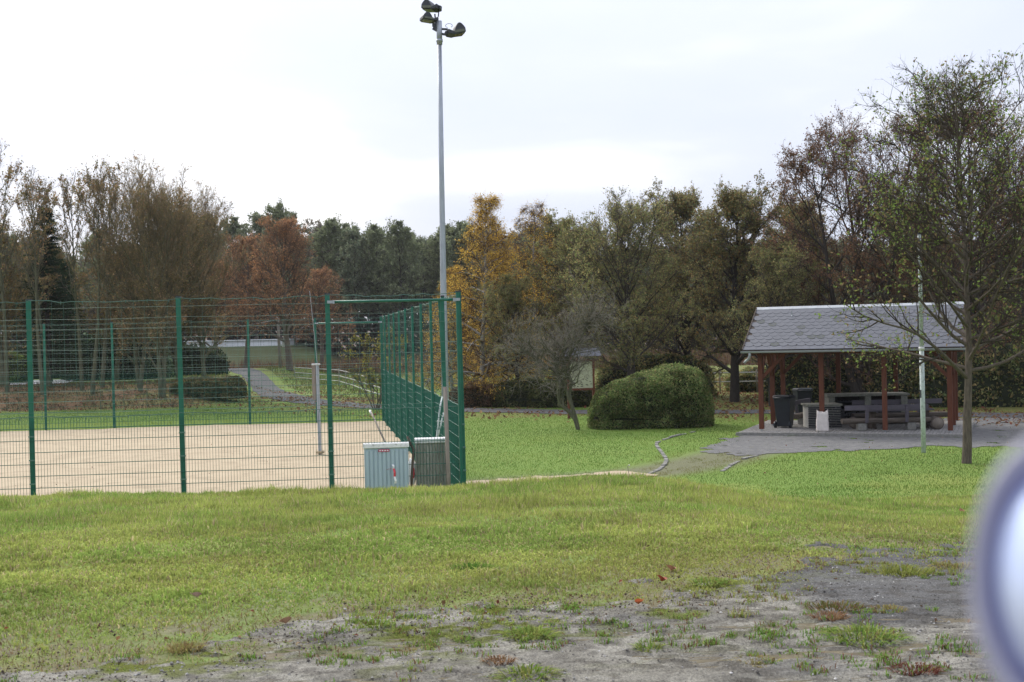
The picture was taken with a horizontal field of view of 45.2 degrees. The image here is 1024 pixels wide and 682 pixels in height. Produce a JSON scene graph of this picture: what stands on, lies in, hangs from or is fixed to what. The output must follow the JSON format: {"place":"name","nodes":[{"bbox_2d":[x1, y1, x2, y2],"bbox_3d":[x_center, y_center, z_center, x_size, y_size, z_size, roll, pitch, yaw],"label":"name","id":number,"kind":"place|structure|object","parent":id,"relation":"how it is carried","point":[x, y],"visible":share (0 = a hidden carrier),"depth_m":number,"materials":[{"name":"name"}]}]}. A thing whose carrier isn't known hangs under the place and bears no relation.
{"place":"outdoors","nodes":[
{"label":"outdoors","id":0,"kind":"place"},
{"bbox_2d":[0,470,983,562],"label":"grass","id":1,"kind":"structure","parent":0,"point":[290,500],"depth_m":13.27,"materials":[{"name":"plant"}]},
{"bbox_2d":[0,541,994,681],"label":"dirt track","id":2,"kind":"structure","parent":0,"point":[911,616],"depth_m":6.26,"materials":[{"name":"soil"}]},
{"bbox_2d":[155,640,210,654],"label":"grass tuft","id":3,"kind":"object","parent":2,"relation":"on","point":[186,646],"visible":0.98,"depth_m":6.26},
{"bbox_2d":[479,663,567,681],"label":"grass tuft","id":4,"kind":"object","parent":2,"relation":"on","point":[523,669],"visible":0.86,"depth_m":5.69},
{"bbox_2d":[801,600,870,612],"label":"grass tuft","id":5,"kind":"object","parent":2,"relation":"on","point":[827,604],"visible":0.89,"depth_m":6.97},
{"bbox_2d":[816,622,917,648],"bbox_3d":[1.783,1.488,6.234,0.608,0.076,0.531,-1,0,0],"label":"grass tuft","id":6,"kind":"object","parent":2,"relation":"on","point":[864,630],"visible":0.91,"depth_m":6.21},
{"bbox_2d":[861,563,943,577],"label":"grass tuft","id":7,"kind":"object","parent":2,"relation":"on","point":[894,570],"visible":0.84,"depth_m":8.12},
{"bbox_2d":[882,661,945,675],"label":"grass tuft","id":8,"kind":"object","parent":2,"relation":"on","point":[932,670],"visible":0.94,"depth_m":5.62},
{"bbox_2d":[0,323,1023,681],"bbox_3d":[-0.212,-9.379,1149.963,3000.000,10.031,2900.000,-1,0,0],"label":"ground","id":9,"kind":"structure","parent":0,"point":[682,459],"depth_m":24.77,"materials":[{"name":"plant"}]},
{"bbox_2d":[0,138,30,392],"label":"alder tree","id":10,"kind":"object","parent":9,"relation":"on","point":[2,284],"visible":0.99,"depth_m":65.51,"materials":[{"name":"brown plant"}]},
{"bbox_2d":[8,351,33,382],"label":"evergreen shrub","id":11,"kind":"object","parent":9,"relation":"on","point":[15,372],"visible":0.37,"depth_m":73.89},
{"bbox_2d":[0,198,42,385],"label":"willow tree","id":12,"kind":"object","parent":9,"relation":"on","point":[9,277],"visible":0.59,"depth_m":69.93,"materials":[{"name":"brown plant"}]},
{"bbox_2d":[0,165,61,386],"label":"alder tree","id":13,"kind":"object","parent":9,"relation":"on","point":[50,188],"visible":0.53,"depth_m":67.69,"materials":[{"name":"brown plant"}]},
{"bbox_2d":[5,167,62,394],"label":"alder tree","id":14,"kind":"object","parent":9,"relation":"on","point":[25,192],"visible":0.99,"depth_m":65.28,"materials":[{"name":"brown plant"}]},
{"bbox_2d":[0,205,98,384],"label":"spruce tree","id":15,"kind":"object","parent":9,"relation":"on","point":[47,305],"visible":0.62,"depth_m":68.86,"materials":[{"name":"green plant"}]},
{"bbox_2d":[14,232,94,361],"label":"willow tree","id":16,"kind":"object","parent":9,"relation":"on","point":[59,256],"visible":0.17,"depth_m":79.15,"materials":[{"name":"brown plant"}]},
{"bbox_2d":[41,167,97,390],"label":"alder tree","id":17,"kind":"object","parent":9,"relation":"on","point":[65,200],"visible":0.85,"depth_m":65.37,"materials":[{"name":"brown plant"}]},
{"bbox_2d":[50,261,100,380],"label":"spruce tree","id":18,"kind":"object","parent":9,"relation":"on","point":[74,326],"visible":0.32,"depth_m":75.89,"materials":[{"name":"green plant"}]},
{"bbox_2d":[75,230,122,323],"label":"forest tree","id":19,"kind":"object","parent":9,"relation":"on","point":[85,271],"visible":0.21,"depth_m":145.18,"materials":[{"name":"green plant"}]},
{"bbox_2d":[68,155,133,394],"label":"alder tree","id":20,"kind":"object","parent":9,"relation":"on","point":[95,209],"visible":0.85,"depth_m":64.17,"materials":[{"name":"brown plant"}]},
{"bbox_2d":[74,155,127,386],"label":"alder tree","id":21,"kind":"object","parent":9,"relation":"on","point":[103,365],"visible":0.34,"depth_m":67.19,"materials":[{"name":"brown plant"}]},
{"bbox_2d":[0,376,204,411],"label":"bank undergrowth","id":22,"kind":"object","parent":9,"relation":"on","point":[63,388],"visible":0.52,"depth_m":63.89,"materials":[{"name":"brown plant"}]},
{"bbox_2d":[59,328,174,380],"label":"evergreen shrub","id":23,"kind":"object","parent":9,"relation":"on","point":[129,369],"visible":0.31,"depth_m":77.68,"materials":[{"name":"plant"}]},
{"bbox_2d":[80,240,155,380],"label":"willow tree","id":24,"kind":"object","parent":9,"relation":"on","point":[92,330],"visible":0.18,"depth_m":75.57,"materials":[{"name":"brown plant"}]},
{"bbox_2d":[9,342,230,378],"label":"tall hedge","id":25,"kind":"object","parent":9,"relation":"on","point":[192,350],"visible":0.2,"depth_m":83.48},
{"bbox_2d":[66,150,225,390],"bbox_3d":[-19.433,-3.645,64.901,7.537,12.874,7.243,-1,0,31],"label":"willow tree","id":26,"kind":"object","parent":9,"relation":"on","point":[135,319],"visible":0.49,"depth_m":64.66,"materials":[{"name":"brown plant"}]},
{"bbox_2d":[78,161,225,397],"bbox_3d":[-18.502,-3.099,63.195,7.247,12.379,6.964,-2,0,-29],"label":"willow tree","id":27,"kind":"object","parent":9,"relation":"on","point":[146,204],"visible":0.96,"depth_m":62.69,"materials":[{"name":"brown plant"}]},
{"bbox_2d":[131,211,217,379],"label":"willow tree","id":28,"kind":"object","parent":9,"relation":"on","point":[188,322],"visible":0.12,"depth_m":71.37,"materials":[{"name":"brown plant"}]},
{"bbox_2d":[0,316,383,429],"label":"wire fence","id":29,"kind":"object","parent":9,"relation":"on","point":[248,349],"visible":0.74,"depth_m":45.84,"materials":[{"name":"metal"}]},
{"bbox_2d":[145,180,253,375],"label":"willow tree","id":30,"kind":"object","parent":9,"relation":"on","point":[210,284],"visible":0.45,"depth_m":73.52,"materials":[{"name":"brown plant"}]},
{"bbox_2d":[0,421,411,496],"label":"sand court","id":31,"kind":"object","parent":9,"relation":"on","point":[126,452],"visible":0.57,"depth_m":33.51,"materials":[{"name":"sand"}]},
{"bbox_2d":[309,291,324,454],"bbox_3d":[-5.317,0.973,33.363,0.284,4.652,0.627,-1,0,0],"label":"net post","id":32,"kind":"object","parent":31,"relation":"on","point":[315,381],"visible":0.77,"depth_m":33.52,"materials":[{"name":"grey metal"}]},
{"bbox_2d":[169,375,247,399],"bbox_3d":[-16.078,2.457,65.046,4.311,1.269,2.303,-1,0,12],"label":"hedge","id":33,"kind":"object","parent":9,"relation":"on","point":[214,386],"visible":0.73,"depth_m":64.19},
{"bbox_2d":[182,259,255,354],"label":"oak tree","id":34,"kind":"object","parent":9,"relation":"on","point":[226,290],"visible":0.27,"depth_m":97.59,"materials":[{"name":"brown plant"}]},
{"bbox_2d":[0,291,466,496],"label":"wire fence","id":35,"kind":"object","parent":9,"relation":"on","point":[182,436],"visible":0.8,"depth_m":20.99,"materials":[{"name":"metal"}]},
{"bbox_2d":[218,212,250,339],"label":"forest tree","id":36,"kind":"object","parent":9,"relation":"on","point":[234,224],"visible":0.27,"depth_m":152.48,"materials":[{"name":"green plant"}]},
{"bbox_2d":[184,339,293,346],"bbox_3d":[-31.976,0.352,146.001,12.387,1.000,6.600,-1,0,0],"label":"building","id":37,"kind":"structure","parent":9,"relation":"on","point":[253,342],"depth_m":143.00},
{"bbox_2d":[217,232,292,367],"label":"oak tree","id":38,"kind":"object","parent":9,"relation":"on","point":[235,249],"visible":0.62,"depth_m":103.51,"materials":[{"name":"brown plant"}]},
{"bbox_2d":[235,210,275,338],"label":"forest tree","id":39,"kind":"object","parent":9,"relation":"on","point":[254,227],"visible":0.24,"depth_m":143.11,"materials":[{"name":"green plant"}]},
{"bbox_2d":[253,197,316,337],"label":"forest tree","id":40,"kind":"object","parent":9,"relation":"on","point":[277,211],"visible":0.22,"depth_m":143.56,"materials":[{"name":"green plant"}]},
{"bbox_2d":[232,213,344,370],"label":"oak tree","id":41,"kind":"object","parent":9,"relation":"on","point":[287,232],"visible":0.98,"depth_m":95.31,"materials":[{"name":"brown plant"}]},
{"bbox_2d":[271,212,317,345],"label":"forest tree","id":42,"kind":"object","parent":9,"relation":"on","point":[289,215],"visible":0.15,"depth_m":142.96,"materials":[{"name":"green plant"}]},
{"bbox_2d":[298,218,337,350],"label":"forest tree","id":43,"kind":"object","parent":9,"relation":"on","point":[319,224],"visible":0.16,"depth_m":152.39,"materials":[{"name":"green plant"}]},
{"bbox_2d":[290,263,355,363],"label":"oak tree","id":44,"kind":"object","parent":9,"relation":"on","point":[321,273],"visible":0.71,"depth_m":112.04,"materials":[{"name":"brown plant"}]},
{"bbox_2d":[307,213,360,354],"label":"forest tree","id":45,"kind":"object","parent":9,"relation":"on","point":[329,234],"visible":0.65,"depth_m":147.31,"materials":[{"name":"green plant"}]},
{"bbox_2d":[321,219,376,358],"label":"forest tree","id":46,"kind":"object","parent":9,"relation":"on","point":[345,225],"visible":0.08,"depth_m":153.15,"materials":[{"name":"green plant"}]},
{"bbox_2d":[329,227,389,354],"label":"forest tree","id":47,"kind":"object","parent":9,"relation":"on","point":[354,245],"visible":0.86,"depth_m":144.92,"materials":[{"name":"green plant"}]},
{"bbox_2d":[337,328,411,407],"bbox_3d":[-6.074,1.289,55.160,2.407,3.990,3.106,-1,1,42],"label":"hazel bush","id":48,"kind":"object","parent":9,"relation":"on","point":[370,380],"visible":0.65,"depth_m":54.94,"materials":[{"name":"green plant"}]},
{"bbox_2d":[344,220,405,353],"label":"forest tree","id":49,"kind":"object","parent":9,"relation":"on","point":[372,234],"visible":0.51,"depth_m":147.89,"materials":[{"name":"green plant"}]},
{"bbox_2d":[363,442,408,488],"bbox_3d":[-2.173,2.482,21.386,0.790,1.451,0.400,-1,0,-5],"label":"storage cabinet","id":50,"kind":"object","parent":9,"relation":"on","point":[380,459],"visible":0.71,"depth_m":21.20,"materials":[{"name":"metal"}]},
{"bbox_2d":[370,216,428,352],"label":"forest tree","id":51,"kind":"object","parent":9,"relation":"on","point":[399,232],"visible":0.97,"depth_m":144.41,"materials":[{"name":"green plant"}]},
{"bbox_2d":[84,365,729,404],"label":"meadow grass","id":52,"kind":"structure","parent":9,"relation":"on","point":[357,389],"depth_m":81.76,"materials":[{"name":"plant"}]},
{"bbox_2d":[387,235,439,355],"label":"forest tree","id":53,"kind":"object","parent":9,"relation":"on","point":[419,240],"visible":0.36,"depth_m":152.34,"materials":[{"name":"green plant"}]},
{"bbox_2d":[380,290,464,485],"bbox_3d":[-2.885,1.249,33.769,0.092,4.324,25.285,-1,0,-9],"label":"wire fence","id":54,"kind":"object","parent":9,"relation":"on","point":[423,397],"visible":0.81,"depth_m":29.96,"materials":[{"name":"metal"}]},
{"bbox_2d":[415,437,446,487],"bbox_3d":[-1.426,2.447,21.776,0.576,1.482,0.380,-1,0,-5],"label":"storage cabinet","id":55,"kind":"object","parent":9,"relation":"on","point":[427,445],"visible":0.35,"depth_m":21.60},
{"bbox_2d":[420,0,465,399],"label":"floodlight mast","id":56,"kind":"object","parent":9,"relation":"on","point":[459,28],"visible":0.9,"depth_m":26.93,"materials":[{"name":"metal"}]},
{"bbox_2d":[414,219,472,314],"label":"forest tree","id":57,"kind":"object","parent":9,"relation":"on","point":[433,242],"visible":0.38,"depth_m":147.65,"materials":[{"name":"green plant"}]},
{"bbox_2d":[401,265,490,398],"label":"birch tree","id":58,"kind":"object","parent":9,"relation":"on","point":[449,271],"visible":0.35,"depth_m":59.52,"materials":[{"name":"orange plant"}]},
{"bbox_2d":[443,387,450,486],"bbox_3d":[-1.118,1.836,21.186,0.073,2.097,0.124,-1,0,-26],"label":"metal post","id":59,"kind":"object","parent":9,"relation":"on","point":[447,450],"visible":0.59,"depth_m":21.16,"materials":[{"name":"grey metal"}]},
{"bbox_2d":[432,216,482,312],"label":"forest tree","id":60,"kind":"object","parent":9,"relation":"on","point":[459,230],"visible":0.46,"depth_m":145.59,"materials":[{"name":"green plant"}]},
{"bbox_2d":[449,379,505,407],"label":"shrub","id":61,"kind":"object","parent":9,"relation":"on","point":[473,397],"visible":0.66,"depth_m":54.86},
{"bbox_2d":[0,535,965,681],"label":"leaf crumbs","id":62,"kind":"object","parent":9,"relation":"on","point":[371,634],"visible":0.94,"depth_m":6.96,"materials":[{"name":"plant"}]},
{"bbox_2d":[0,510,969,653],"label":"fallen leaves","id":63,"kind":"object","parent":9,"relation":"on","point":[443,602],"depth_m":7.26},
{"bbox_2d":[416,192,554,399],"bbox_3d":[-1.361,-1.749,56.754,6.284,10.811,8.214,-1,0,10],"label":"birch tree","id":64,"kind":"object","parent":9,"relation":"on","point":[484,218],"visible":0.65,"depth_m":56.76,"materials":[{"name":"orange plant"}]},
{"bbox_2d":[0,508,972,681],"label":"grass","id":65,"kind":"structure","parent":9,"relation":"on","point":[10,580],"depth_m":8.81,"materials":[{"name":"plant"}]},
{"bbox_2d":[0,487,973,671],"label":"dry straw","id":66,"kind":"object","parent":9,"relation":"on","point":[210,624],"visible":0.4,"depth_m":8.56,"materials":[{"name":"beige plant"}]},
{"bbox_2d":[0,544,993,681],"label":"weeds","id":67,"kind":"object","parent":9,"relation":"on","point":[713,641],"visible":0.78,"depth_m":6.41,"materials":[{"name":"green plant"}]},
{"bbox_2d":[228,346,767,374],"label":"brown undergrowth","id":68,"kind":"object","parent":9,"relation":"on","point":[724,360],"visible":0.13,"depth_m":109.30,"materials":[{"name":"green plant"}]},
{"bbox_2d":[453,250,551,385],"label":"birch tree","id":69,"kind":"object","parent":9,"relation":"on","point":[506,377],"visible":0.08,"depth_m":65.75,"materials":[{"name":"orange plant"}]},
{"bbox_2d":[0,259,1009,357],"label":"distant woods","id":70,"kind":"object","parent":9,"relation":"on","point":[372,327],"visible":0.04,"depth_m":184.13,"materials":[{"name":"plant"}]},
{"bbox_2d":[468,270,552,380],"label":"maple tree","id":71,"kind":"object","parent":9,"relation":"on","point":[509,302],"visible":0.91,"depth_m":54.64,"materials":[{"name":"green plant"}]},
{"bbox_2d":[0,375,1023,425],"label":"fallen leaves","id":72,"kind":"object","parent":9,"relation":"on","point":[719,406],"visible":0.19,"depth_m":60.15,"materials":[{"name":"plant"}]},
{"bbox_2d":[490,377,542,407],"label":"shrub","id":73,"kind":"object","parent":9,"relation":"on","point":[513,400],"visible":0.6,"depth_m":54.43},
{"bbox_2d":[491,624,571,641],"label":"grass tuft","id":74,"kind":"object","parent":9,"relation":"on","point":[540,632],"visible":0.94,"depth_m":6.41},
{"bbox_2d":[485,198,593,383],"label":"birch tree","id":75,"kind":"object","parent":9,"relation":"on","point":[529,224],"visible":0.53,"depth_m":59.94,"materials":[{"name":"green plant"}]},
{"bbox_2d":[507,208,607,370],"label":"maple tree","id":76,"kind":"object","parent":9,"relation":"on","point":[551,226],"visible":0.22,"depth_m":61.74,"materials":[{"name":"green plant"}]},
{"bbox_2d":[526,380,591,407],"bbox_3d":[2.116,2.277,54.010,3.053,1.282,2.047,-1,0,10],"label":"shrub","id":77,"kind":"object","parent":9,"relation":"on","point":[547,399],"visible":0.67,"depth_m":53.39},
{"bbox_2d":[482,265,636,429],"bbox_3d":[1.640,0.235,41.170,5.331,5.732,3.672,-1,0,0],"label":"hawthorn tree","id":78,"kind":"object","parent":9,"relation":"on","point":[555,360],"visible":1,"depth_m":41.12,"materials":[{"name":"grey plant"}]},
{"bbox_2d":[521,212,638,399],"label":"maple tree","id":79,"kind":"object","parent":9,"relation":"on","point":[562,250],"visible":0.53,"depth_m":56.03,"materials":[{"name":"green plant"}]},
{"bbox_2d":[565,346,600,418],"bbox_3d":[2.620,1.626,46.512,1.440,2.811,0.728,-1,0,-8],"label":"information board","id":80,"kind":"object","parent":9,"relation":"on","point":[589,382],"visible":0.38,"depth_m":46.51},
{"bbox_2d":[547,185,711,377],"bbox_3d":[4.779,-1.823,52.001,6.725,9.651,6.781,-1,0,-17],"label":"maple tree","id":81,"kind":"object","parent":9,"relation":"on","point":[626,227],"visible":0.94,"depth_m":51.45,"materials":[{"name":"green plant"}]},
{"bbox_2d":[587,361,714,429],"bbox_3d":[4.670,1.806,41.603,4.342,2.210,2.810,-1,0,2],"label":"clipped bush","id":82,"kind":"object","parent":9,"relation":"on","point":[675,395],"visible":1,"depth_m":40.62,"materials":[{"name":"plant"}]},
{"bbox_2d":[595,350,717,396],"bbox_3d":[7.000,1.598,60.015,6.074,2.335,2.813,-1,0,14],"label":"wild shrub","id":83,"kind":"object","parent":9,"relation":"on","point":[650,360],"visible":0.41,"depth_m":59.23,"materials":[{"name":"plant"}]},
{"bbox_2d":[610,176,745,377],"bbox_3d":[8.062,-2.615,59.665,7.346,11.023,6.781,-1,0,18],"label":"maple tree","id":84,"kind":"object","parent":9,"relation":"on","point":[683,205],"visible":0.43,"depth_m":59.10,"materials":[{"name":"green plant"}]},
{"bbox_2d":[662,169,816,401],"bbox_3d":[10.176,-2.339,54.211,6.947,10.424,6.412,-1,0,27],"label":"maple tree","id":85,"kind":"object","parent":9,"relation":"on","point":[736,206],"visible":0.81,"depth_m":53.90,"materials":[{"name":"green plant"}]},
{"bbox_2d":[724,366,766,391],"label":"wild shrub","id":86,"kind":"object","parent":9,"relation":"on","point":[747,386],"visible":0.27,"depth_m":62.19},
{"bbox_2d":[717,238,822,406],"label":"maple tree","id":87,"kind":"object","parent":9,"relation":"on","point":[780,269],"visible":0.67,"depth_m":49.50,"materials":[{"name":"green plant"}]},
{"bbox_2d":[740,187,850,315],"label":"maple tree","id":88,"kind":"object","parent":9,"relation":"on","point":[790,213],"visible":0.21,"depth_m":56.27,"materials":[{"name":"brown plant"}]},
{"bbox_2d":[763,353,869,402],"bbox_3d":[14.435,1.219,53.018,7.551,2.834,2.883,-1,0,14],"label":"wild shrub","id":89,"kind":"object","parent":9,"relation":"on","point":[800,375],"visible":0.16,"depth_m":52.39,"materials":[{"name":"plant"}]},
{"bbox_2d":[735,420,973,437],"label":"pavilion floor","id":90,"kind":"structure","parent":9,"relation":"on","point":[893,430],"depth_m":36.93,"materials":[{"name":"concrete"}]},
{"bbox_2d":[773,395,795,427],"bbox_3d":[8.612,2.217,38.867,0.580,1.034,0.708,-1,0,30],"label":"wheelie bin","id":91,"kind":"object","parent":90,"relation":"on","point":[784,405],"visible":1,"depth_m":38.70,"materials":[{"name":"plastic"}]},
{"bbox_2d":[801,402,842,427],"bbox_3d":[9.760,2.337,38.732,1.100,0.735,0.880,-1,0,0],"label":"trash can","id":92,"kind":"object","parent":90,"relation":"on","point":[810,414],"visible":0.87,"depth_m":38.34,"materials":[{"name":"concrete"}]},
{"bbox_2d":[740,301,964,432],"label":"picnic pavilion","id":93,"kind":"structure","parent":90,"relation":"on","point":[773,333],"depth_m":37.54,"materials":[{"name":"grey wood"}]},
{"bbox_2d":[824,392,909,423],"bbox_3d":[11.428,2.177,39.762,2.620,0.975,0.900,-1,0,2],"label":"picnic table","id":94,"kind":"object","parent":90,"relation":"on","point":[845,399],"visible":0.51,"depth_m":39.48,"materials":[{"name":"wood"}]},
{"bbox_2d":[841,404,931,430],"bbox_3d":[11.275,2.299,37.020,2.650,0.775,0.409,-1,0,1],"label":"log bench","id":95,"kind":"object","parent":90,"relation":"on","point":[907,420],"visible":0.96,"depth_m":36.90,"materials":[{"name":"wood"}]},
{"bbox_2d":[851,398,947,424],"bbox_3d":[12.370,2.259,39.265,3.000,0.775,0.409,-1,0,2],"label":"log bench","id":96,"kind":"object","parent":90,"relation":"on","point":[900,414],"visible":0.52,"depth_m":39.33,"materials":[{"name":"wood"}]},
{"bbox_2d":[700,417,1023,455],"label":"asphalt yard","id":97,"kind":"structure","parent":9,"relation":"on","point":[982,435],"depth_m":34.19,"materials":[{"name":"asphalt"}]},
{"bbox_2d":[740,90,1014,392],"bbox_3d":[14.800,-3.693,50.930,12.045,13.045,10.023,-1,0,-25],"label":"ash tree","id":98,"kind":"object","parent":9,"relation":"on","point":[855,385],"visible":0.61,"depth_m":49.45,"materials":[{"name":"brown plant"}]},
{"bbox_2d":[791,43,1023,463],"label":"rowan tree","id":99,"kind":"object","parent":9,"relation":"on","point":[898,237],"visible":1,"depth_m":28.34,"materials":[{"name":"green plant"}]},
{"bbox_2d":[861,342,974,398],"bbox_3d":[17.075,1.177,50.043,6.070,2.864,2.911,-1,0,14],"label":"wild shrub","id":100,"kind":"object","parent":9,"relation":"on","point":[876,386],"visible":0.12,"depth_m":49.44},
{"bbox_2d":[917,233,925,452],"bbox_3d":[10.369,0.089,31.115,0.144,5.696,0.144,-1,0,0],"label":"flagpole","id":101,"kind":"object","parent":9,"relation":"on","point":[922,401],"visible":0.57,"depth_m":31.07,"materials":[{"name":"metal"}]},
{"bbox_2d":[864,192,982,303],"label":"maple tree","id":102,"kind":"object","parent":9,"relation":"on","point":[956,286],"visible":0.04,"depth_m":54.00,"materials":[{"name":"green plant"}]},
{"bbox_2d":[829,65,1023,363],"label":"ash tree","id":103,"kind":"object","parent":9,"relation":"on","point":[974,270],"visible":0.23,"depth_m":48.26,"materials":[{"name":"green plant"}]},
{"bbox_2d":[906,340,1023,406],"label":"wild shrub","id":104,"kind":"object","parent":9,"relation":"on","point":[1000,386],"visible":0.66,"depth_m":47.19,"materials":[{"name":"plant"}]},
{"bbox_2d":[967,189,1023,342],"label":"maple tree","id":105,"kind":"object","parent":9,"relation":"on","point":[1010,304],"visible":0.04,"depth_m":51.24,"materials":[{"name":"green plant"}]},
{"bbox_2d":[969,442,1023,681],"bbox_3d":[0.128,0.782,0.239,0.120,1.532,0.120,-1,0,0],"label":"round mirror","id":106,"kind":"object","parent":9,"relation":"on","point":[996,573],"visible":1,"depth_m":0.22,"materials":[{"name":"blue glass"}]},
{"bbox_2d":[0,0,1023,327],"label":"sky","id":107,"kind":"structure","parent":0,"point":[325,108],"materials":[{"name":"white"}]},
{"bbox_2d":[228,368,1023,416],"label":"asphalt path","id":108,"kind":"structure","parent":0,"point":[260,374],"depth_m":59.83,"materials":[{"name":"asphalt"}]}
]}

